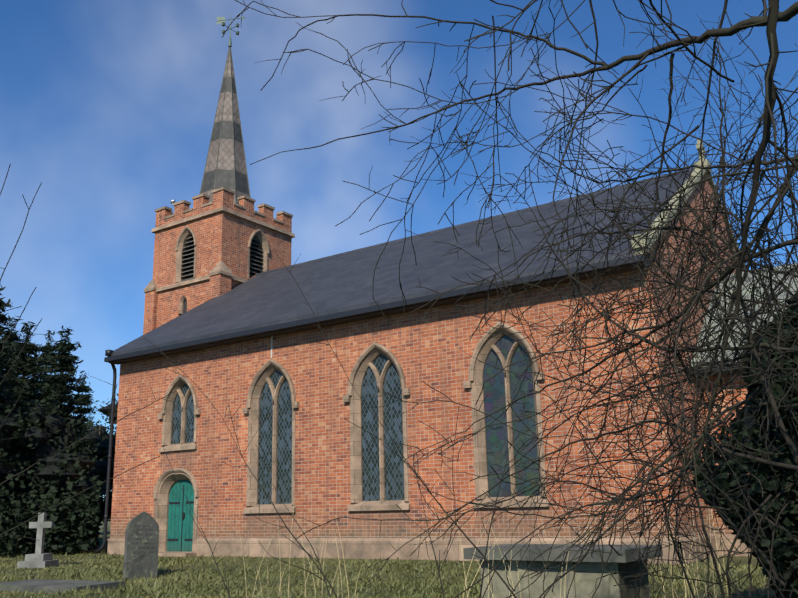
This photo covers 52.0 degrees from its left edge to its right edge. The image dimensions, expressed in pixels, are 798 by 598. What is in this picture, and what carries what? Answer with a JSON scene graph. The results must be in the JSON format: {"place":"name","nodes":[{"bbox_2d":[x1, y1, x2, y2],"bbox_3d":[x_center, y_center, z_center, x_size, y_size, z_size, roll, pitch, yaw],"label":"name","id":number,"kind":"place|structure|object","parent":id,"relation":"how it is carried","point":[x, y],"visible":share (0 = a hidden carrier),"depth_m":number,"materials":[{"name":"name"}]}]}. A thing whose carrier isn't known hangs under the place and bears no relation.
{"place":"outdoors","nodes":[
{"label":"outdoors","id":0,"kind":"place"},
{"bbox_2d":[0,164,176,546],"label":"bare twigs","id":1,"kind":"object","parent":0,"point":[39,379],"visible":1,"depth_m":5.08,"materials":[{"name":"brown plant"}]},
{"bbox_2d":[99,519,110,526],"bbox_3d":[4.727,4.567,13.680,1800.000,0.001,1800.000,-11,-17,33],"label":"ground","id":2,"kind":"structure","parent":0,"point":[109,524],"depth_m":103.25,"materials":[{"name":"green plant"}]},
{"bbox_2d":[0,341,13,547],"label":"evergreen tree","id":3,"kind":"object","parent":2,"relation":"on","point":[4,462],"visible":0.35,"depth_m":24.01,"materials":[{"name":"green plant"}]},
{"bbox_2d":[0,284,23,411],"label":"evergreen tree","id":4,"kind":"object","parent":2,"relation":"on","point":[4,319],"visible":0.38,"depth_m":27.27,"materials":[{"name":"green plant"}]},
{"bbox_2d":[0,315,24,406],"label":"evergreen tree","id":5,"kind":"object","parent":2,"relation":"on","point":[14,336],"visible":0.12,"depth_m":40.23,"materials":[{"name":"green plant"}]},
{"bbox_2d":[0,387,46,512],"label":"evergreen tree","id":6,"kind":"object","parent":2,"relation":"on","point":[11,426],"visible":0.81,"depth_m":24.43,"materials":[{"name":"green plant"}]},
{"bbox_2d":[0,319,55,409],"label":"evergreen tree","id":7,"kind":"object","parent":2,"relation":"on","point":[29,364],"visible":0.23,"depth_m":30.03,"materials":[{"name":"green plant"}]},
{"bbox_2d":[17,513,58,568],"bbox_3d":[-7.689,5.305,17.495,0.600,1.420,0.600,-2,-14,4],"label":"grave cross","id":8,"kind":"object","parent":2,"relation":"on","point":[39,558],"visible":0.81,"depth_m":17.45,"materials":[{"name":"white stone"}]},
{"bbox_2d":[0,392,107,538],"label":"evergreen tree","id":9,"kind":"object","parent":2,"relation":"on","point":[46,444],"visible":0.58,"depth_m":25.42,"materials":[{"name":"green plant"}]},
{"bbox_2d":[39,325,96,499],"bbox_3d":[-13.697,5.474,32.768,3.677,9.082,3.649,-11,-17,33],"label":"evergreen tree","id":10,"kind":"object","parent":2,"relation":"on","point":[59,387],"visible":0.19,"depth_m":33.27,"materials":[{"name":"green plant"}]},
{"bbox_2d":[71,372,108,532],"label":"evergreen tree","id":11,"kind":"object","parent":2,"relation":"on","point":[85,390],"visible":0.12,"depth_m":48.31,"materials":[{"name":"green plant"}]},
{"bbox_2d":[75,416,116,525],"bbox_3d":[-13.630,8.102,36.863,4.710,5.673,4.748,-11,-17,33],"label":"evergreen tree","id":12,"kind":"object","parent":2,"relation":"on","point":[102,437],"visible":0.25,"depth_m":36.02,"materials":[{"name":"green plant"}]},
{"bbox_2d":[94,393,117,436],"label":"evergreen tree","id":13,"kind":"object","parent":2,"relation":"on","point":[105,410],"depth_m":43.13,"materials":[{"name":"green plant"}]},
{"bbox_2d":[123,512,158,579],"bbox_3d":[-4.456,4.390,14.141,0.580,1.380,0.100,15,-26,-41],"label":"headstone","id":14,"kind":"object","parent":2,"relation":"on","point":[141,545],"visible":0.86,"depth_m":14.12,"materials":[{"name":"stone"}]},
{"bbox_2d":[143,187,294,334],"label":"tower","id":15,"kind":"structure","parent":2,"relation":"on","point":[223,226],"depth_m":28.40,"materials":[{"name":"brick"}]},
{"bbox_2d":[179,295,186,313],"bbox_3d":[-7.335,0.181,27.987,0.400,0.620,0.152,-11,-17,33],"label":"small tower window","id":16,"kind":"structure","parent":15,"relation":"attached to","point":[183,305],"depth_m":28.05,"materials":[{"name":"beige stone"}]},
{"bbox_2d":[175,226,196,282],"bbox_3d":[-7.312,-1.574,28.445,1.030,1.946,0.380,-11,-17,33],"label":"louvred belfry window","id":17,"kind":"structure","parent":15,"relation":"attached to","point":[186,245],"depth_m":28.55,"materials":[{"name":"stone"}]},
{"bbox_2d":[199,46,250,203],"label":"spire","id":18,"kind":"structure","parent":15,"relation":"on","point":[225,166],"depth_m":30.32,"materials":[{"name":"stone"}]},
{"bbox_2d":[216,16,244,46],"bbox_3d":[-6.627,-10.565,32.122,0.903,1.450,0.838,8,-17,-32],"label":"weather vane","id":19,"kind":"object","parent":18,"relation":"on","point":[220,20],"visible":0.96,"depth_m":32.22,"materials":[{"name":"grey metal"}]},
{"bbox_2d":[247,229,269,278],"bbox_3d":[-5.053,-1.524,28.861,0.380,1.946,1.030,-11,-17,33],"label":"louvred belfry window","id":20,"kind":"structure","parent":15,"relation":"attached to","point":[258,249],"depth_m":29.05,"materials":[{"name":"wood"}]},
{"bbox_2d":[106,175,742,564],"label":"nave walls","id":21,"kind":"structure","parent":2,"relation":"on","point":[419,345],"depth_m":17.42,"materials":[{"name":"red brick"}]},
{"bbox_2d":[94,350,116,553],"bbox_3d":[-8.139,4.154,22.550,0.323,5.527,0.424,-4,-14,8],"label":"downpipe","id":22,"kind":"object","parent":21,"relation":"attached to","point":[108,354],"visible":0.94,"depth_m":22.60,"materials":[{"name":"black metal"}]},
{"bbox_2d":[153,468,198,556],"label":"door","id":23,"kind":"structure","parent":21,"relation":"attached to","point":[178,527],"depth_m":21.08,"materials":[{"name":"wood"}]},
{"bbox_2d":[157,375,200,451],"bbox_3d":[-5.727,2.986,21.513,1.570,1.986,0.260,-11,-17,33],"label":"nave window","id":24,"kind":"structure","parent":21,"relation":"attached to","point":[179,428],"depth_m":21.61,"materials":[{"name":"beige stone"}]},
{"bbox_2d":[242,359,299,513],"bbox_3d":[-3.025,3.240,19.538,1.770,3.626,0.260,-11,-17,33],"label":"nave window","id":25,"kind":"structure","parent":21,"relation":"attached to","point":[273,440],"depth_m":19.62,"materials":[{"name":"stone"}]},
{"bbox_2d":[271,336,272,357],"bbox_3d":[-3.122,1.056,20.063,0.035,0.800,0.020,-11,-17,33],"label":"wall conduit","id":26,"kind":"object","parent":21,"relation":"attached to","point":[271,345],"depth_m":20.04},
{"bbox_2d":[343,342,410,510],"bbox_3d":[-0.440,2.738,17.826,1.770,3.626,0.260,-11,-17,33],"label":"nave window","id":27,"kind":"structure","parent":21,"relation":"attached to","point":[377,469],"depth_m":17.90,"materials":[{"name":"stone"}]},
{"bbox_2d":[104,167,694,364],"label":"roof","id":28,"kind":"structure","parent":21,"relation":"on","point":[340,288],"depth_m":20.34,"materials":[{"name":"grey tile"}]},
{"bbox_2d":[463,322,549,507],"bbox_3d":[2.127,2.239,16.125,1.770,3.626,0.260,-11,-17,33],"label":"nave window","id":29,"kind":"structure","parent":21,"relation":"attached to","point":[491,445],"depth_m":16.22,"materials":[{"name":"stone"}]},
{"bbox_2d":[631,140,744,271],"bbox_3d":[7.596,-1.850,19.976,0.310,4.421,11.620,-11,-17,33],"label":"gable coping","id":30,"kind":"object","parent":21,"relation":"attached to","point":[695,180],"visible":0.35,"depth_m":18.13,"materials":[{"name":"stone"}]},
{"bbox_2d":[222,0,797,597],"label":"bare tree","id":31,"kind":"object","parent":2,"relation":"on","point":[742,256],"visible":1,"depth_m":4.36,"materials":[{"name":"brown plant"}]},
{"bbox_2d":[697,374,753,556],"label":"chancel walls","id":32,"kind":"structure","parent":2,"relation":"on","point":[731,537],"depth_m":15.70,"materials":[{"name":"red brick"}]},
{"bbox_2d":[0,527,776,597],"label":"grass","id":33,"kind":"structure","parent":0,"point":[744,560],"depth_m":14.16,"materials":[{"name":"green plant"}]},
{"bbox_2d":[35,330,57,403],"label":"evergreen tree","id":34,"kind":"object","parent":33,"relation":"on","point":[47,350],"visible":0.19,"depth_m":46.20,"materials":[{"name":"green plant"}]},
{"bbox_2d":[0,430,102,554],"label":"hedge","id":35,"kind":"object","parent":33,"relation":"on","point":[76,527],"visible":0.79,"depth_m":22.83,"materials":[{"name":"green plant"}]},
{"bbox_2d":[0,579,124,593],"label":"ledger slab","id":36,"kind":"structure","parent":33,"relation":"on","point":[31,585],"depth_m":11.58,"materials":[{"name":"stone"}]},
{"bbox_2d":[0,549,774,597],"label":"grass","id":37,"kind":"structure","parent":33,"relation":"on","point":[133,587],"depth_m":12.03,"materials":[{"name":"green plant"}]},
{"bbox_2d":[141,102,699,597],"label":"sapling stems","id":38,"kind":"object","parent":33,"relation":"on","point":[439,566],"visible":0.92,"depth_m":6.04,"materials":[{"name":"brown plant"}]},
{"bbox_2d":[240,497,776,597],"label":"dry stalks","id":39,"kind":"object","parent":33,"relation":"on","point":[517,566],"visible":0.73,"depth_m":7.49,"materials":[{"name":"beige plant"}]},
{"bbox_2d":[463,544,662,597],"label":"chest tomb","id":40,"kind":"object","parent":33,"relation":"on","point":[583,584],"visible":0.88,"depth_m":7.96,"materials":[{"name":"stone"}]},
{"bbox_2d":[573,14,797,597],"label":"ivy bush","id":41,"kind":"object","parent":33,"relation":"on","point":[785,552],"visible":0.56,"depth_m":6.28,"materials":[{"name":"green plant"}]},
{"bbox_2d":[0,0,797,497],"label":"sky","id":42,"kind":"structure","parent":0,"point":[110,106],"materials":[{"name":"blue"}]},
{"bbox_2d":[691,262,797,377],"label":"lower roof","id":43,"kind":"structure","parent":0,"point":[781,295],"depth_m":17.48,"materials":[{"name":"grey tile"}]}
]}

